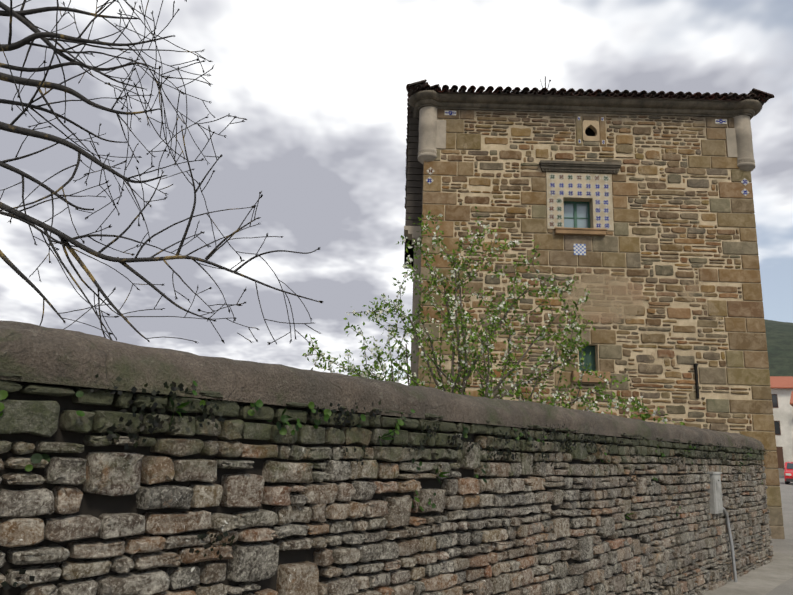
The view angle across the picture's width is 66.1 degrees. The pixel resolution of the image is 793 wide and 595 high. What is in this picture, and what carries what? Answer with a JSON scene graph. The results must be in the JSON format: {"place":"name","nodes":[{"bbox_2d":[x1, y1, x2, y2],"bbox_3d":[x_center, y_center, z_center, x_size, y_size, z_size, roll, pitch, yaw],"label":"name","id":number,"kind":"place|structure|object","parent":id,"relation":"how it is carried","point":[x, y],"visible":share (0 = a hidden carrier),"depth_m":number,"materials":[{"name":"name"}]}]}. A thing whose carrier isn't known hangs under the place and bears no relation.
{"place":"outdoors","nodes":[
{"label":"outdoors","id":0,"kind":"place"},
{"bbox_2d":[0,0,322,344],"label":"tree branches","id":1,"kind":"object","parent":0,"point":[15,213],"visible":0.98,"depth_m":4.79,"materials":[{"name":"brown plant"}]},
{"bbox_2d":[0,0,792,384],"label":"sky","id":2,"kind":"structure","parent":0,"point":[319,86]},
{"bbox_2d":[579,345,595,370],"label":"tower window shutters","id":3,"kind":"object","parent":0,"point":[588,358],"visible":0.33,"depth_m":13.83,"materials":[{"name":"green wood"}]},
{"bbox_2d":[582,127,594,141],"bbox_3d":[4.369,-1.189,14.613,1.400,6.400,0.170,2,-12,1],"label":"dark tower interior","id":4,"kind":"object","parent":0,"point":[589,132],"depth_m":15.14,"materials":[{"name":"black"}]},
{"bbox_2d":[418,109,782,526],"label":"mortar joints","id":5,"kind":"object","parent":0,"point":[685,368],"visible":0.15,"depth_m":14.09,"materials":[{"name":"beige concrete"}]},
{"bbox_2d":[404,118,422,268],"bbox_3d":[0.469,-2.719,17.150,0.395,2.880,4.085,2,-12,1],"label":"tower gallery","id":6,"kind":"object","parent":5,"relation":"attached to","point":[414,188],"visible":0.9,"depth_m":15.15,"materials":[{"name":"brown wood"}]},
{"bbox_2d":[418,106,445,164],"bbox_3d":[0.861,-3.868,14.880,0.670,1.510,0.500,2,-12,1],"label":"corner turret","id":7,"kind":"object","parent":5,"relation":"attached to","point":[432,133],"visible":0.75,"depth_m":14.72,"materials":[{"name":"stone"}]},
{"bbox_2d":[563,201,589,227],"bbox_3d":[4.277,-1.933,14.594,0.690,0.760,0.058,2,-12,1],"label":"tower window frame","id":8,"kind":"object","parent":5,"relation":"attached to","point":[575,203],"visible":0.4,"depth_m":14.59,"materials":[{"name":"green wood"}]},
{"bbox_2d":[563,203,587,227],"bbox_3d":[4.277,-1.932,14.596,0.600,0.670,0.006,2,-12,1],"label":"tower window glass","id":9,"kind":"object","parent":8,"relation":"in","point":[582,210],"visible":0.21,"depth_m":14.60,"materials":[{"name":"glass"}]},
{"bbox_2d":[546,172,613,230],"bbox_3d":[4.327,-2.242,14.552,1.550,1.410,0.328,2,-12,1],"label":"tiled window surround","id":10,"kind":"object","parent":5,"relation":"attached to","point":[583,181],"depth_m":14.43,"materials":[{"name":"white tile"}]},
{"bbox_2d":[574,244,585,254],"bbox_3d":[4.250,-1.114,14.143,0.280,0.270,0.001,2,-12,1],"label":"checkered tile","id":11,"kind":"object","parent":5,"relation":"attached to","point":[579,249],"visible":1,"depth_m":14.14,"materials":[{"name":"tile"}]},
{"bbox_2d":[539,160,621,173],"bbox_3d":[4.374,-3.100,14.524,1.920,0.230,0.180,2,-12,1],"label":"window hood","id":12,"kind":"object","parent":5,"relation":"attached to","point":[580,167],"visible":0.96,"depth_m":14.49,"materials":[{"name":"stone"}]},
{"bbox_2d":[409,90,761,119],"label":"tower cornice","id":13,"kind":"structure","parent":5,"relation":"attached to","point":[751,108],"depth_m":14.76,"materials":[{"name":"brown stone"}]},
{"bbox_2d":[426,111,748,228],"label":"decorative tiles","id":14,"kind":"object","parent":5,"relation":"attached to","point":[579,193],"visible":0.98,"depth_m":14.43,"materials":[{"name":"tile"}]},
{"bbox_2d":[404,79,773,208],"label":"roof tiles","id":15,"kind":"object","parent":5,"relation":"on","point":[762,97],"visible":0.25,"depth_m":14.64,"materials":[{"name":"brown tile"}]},
{"bbox_2d":[583,120,599,140],"bbox_3d":[4.713,-4.024,14.836,0.404,0.544,0.150,2,-12,1],"label":"ogee window plate","id":16,"kind":"object","parent":5,"relation":"attached to","point":[593,125],"visible":0.98,"depth_m":14.79,"materials":[{"name":"beige stone"}]},
{"bbox_2d":[464,129,722,373],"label":"mortar patches","id":17,"kind":"object","parent":5,"relation":"attached to","point":[615,300],"visible":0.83,"depth_m":13.89,"materials":[{"name":"beige concrete"}]},
{"bbox_2d":[441,112,751,430],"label":"tower rubble stones","id":18,"kind":"object","parent":5,"relation":"in","point":[667,270],"visible":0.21,"depth_m":14.13,"materials":[{"name":"brown stone"}]},
{"bbox_2d":[694,363,698,397],"bbox_3d":[6.646,1.844,13.492,0.065,0.760,0.075,2,-12,1],"label":"tower iron tie bar","id":19,"kind":"object","parent":18,"relation":"attached to","point":[696,379],"visible":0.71,"depth_m":13.48,"materials":[{"name":"black metal"}]},
{"bbox_2d":[725,115,754,170],"bbox_3d":[8.287,-3.628,14.789,0.670,1.510,0.500,2,-12,1],"label":"corner turret","id":20,"kind":"object","parent":5,"relation":"attached to","point":[739,141],"visible":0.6,"depth_m":14.62,"materials":[{"name":"stone"}]},
{"bbox_2d":[418,109,784,538],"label":"dressed stone blocks","id":21,"kind":"structure","parent":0,"point":[750,292],"depth_m":14.11,"materials":[{"name":"brown stone"}]},
{"bbox_2d":[554,227,610,382],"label":"tower window sills","id":22,"kind":"structure","parent":21,"relation":"attached to","point":[580,231],"depth_m":14.12,"materials":[{"name":"brown stone"}]},
{"bbox_2d":[771,394,783,467],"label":"house window","id":23,"kind":"structure","parent":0,"point":[780,457],"depth_m":65.50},
{"bbox_2d":[765,319,792,375],"bbox_3d":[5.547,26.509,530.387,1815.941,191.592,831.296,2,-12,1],"label":"distant hills","id":24,"kind":"structure","parent":0,"point":[779,337],"depth_m":529.18,"materials":[{"name":"green plant"}]},
{"bbox_2d":[765,475,792,594],"bbox_3d":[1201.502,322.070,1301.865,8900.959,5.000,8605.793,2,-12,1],"label":"lane","id":25,"kind":"structure","parent":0,"point":[784,546],"depth_m":13.68,"materials":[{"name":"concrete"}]},
{"bbox_2d":[0,379,763,594],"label":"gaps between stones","id":26,"kind":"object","parent":25,"relation":"on","point":[95,505],"depth_m":2.81,"materials":[{"name":"stone"},{"name":"mortar"}]},
{"bbox_2d":[0,320,763,449],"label":"wall coping","id":27,"kind":"object","parent":26,"relation":"on","point":[38,354],"visible":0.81,"depth_m":3.04,"materials":[{"name":"grey concrete"}]},
{"bbox_2d":[0,374,769,589],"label":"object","id":28,"kind":"object","parent":26,"relation":"attached to","point":[36,458],"visible":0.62,"depth_m":3.04,"materials":[{"name":"green plant"}]},
{"bbox_2d":[0,372,773,594],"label":"garden wall stones","id":29,"kind":"object","parent":26,"relation":"on","point":[685,539],"visible":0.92,"depth_m":3.40,"materials":[{"name":"grey stone"}]},
{"bbox_2d":[703,472,722,513],"bbox_3d":[4.222,2.591,8.114,0.130,0.534,0.400,-9,-16,41],"label":"utility box","id":30,"kind":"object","parent":26,"relation":"attached to","point":[715,500],"depth_m":8.01,"materials":[{"name":"plastic"}]},
{"bbox_2d":[723,507,736,581],"bbox_3d":[4.437,3.310,8.191,0.338,0.990,0.082,12,-16,-39],"label":"wall conduit","id":31,"kind":"object","parent":26,"relation":"attached to","point":[731,545],"depth_m":8.24,"materials":[{"name":"grey metal"}]},
{"bbox_2d":[417,165,423,383],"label":"tower side walls","id":32,"kind":"structure","parent":25,"relation":"on","point":[420,263],"depth_m":14.49,"materials":[{"name":"brown stone"}]},
{"bbox_2d":[404,226,420,385],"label":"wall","id":33,"kind":"structure","parent":32,"relation":"attached to","point":[412,232],"depth_m":14.60,"materials":[{"name":"stone"}]},
{"bbox_2d":[302,206,684,424],"bbox_3d":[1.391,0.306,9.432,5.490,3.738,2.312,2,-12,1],"label":"bush leaves","id":34,"kind":"object","parent":25,"relation":"on","point":[376,362],"visible":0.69,"depth_m":9.34,"materials":[{"name":"green plant"}]},
{"bbox_2d":[704,552,792,594],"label":"sidewalk","id":35,"kind":"structure","parent":25,"relation":"on","point":[771,575],"depth_m":8.42,"materials":[{"name":"concrete"}]},
{"bbox_2d":[778,469,784,474],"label":"village house plinth","id":36,"kind":"structure","parent":25,"relation":"on","point":[781,471],"depth_m":64.67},
{"bbox_2d":[771,389,792,468],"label":"house wall","id":37,"kind":"structure","parent":25,"relation":"on","point":[783,413],"depth_m":65.49,"materials":[{"name":"white paint"}]},
{"bbox_2d":[770,376,792,388],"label":"house roof","id":38,"kind":"structure","parent":37,"relation":"on","point":[781,382],"depth_m":67.77,"materials":[{"name":"tile"}]},
{"bbox_2d":[784,462,792,480],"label":"car","id":39,"kind":"object","parent":25,"relation":"on","point":[786,470],"depth_m":41.76,"materials":[{"name":"red metal"}]},
{"bbox_2d":[790,391,792,405],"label":"awning","id":40,"kind":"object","parent":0,"point":[791,400],"depth_m":54.42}
]}

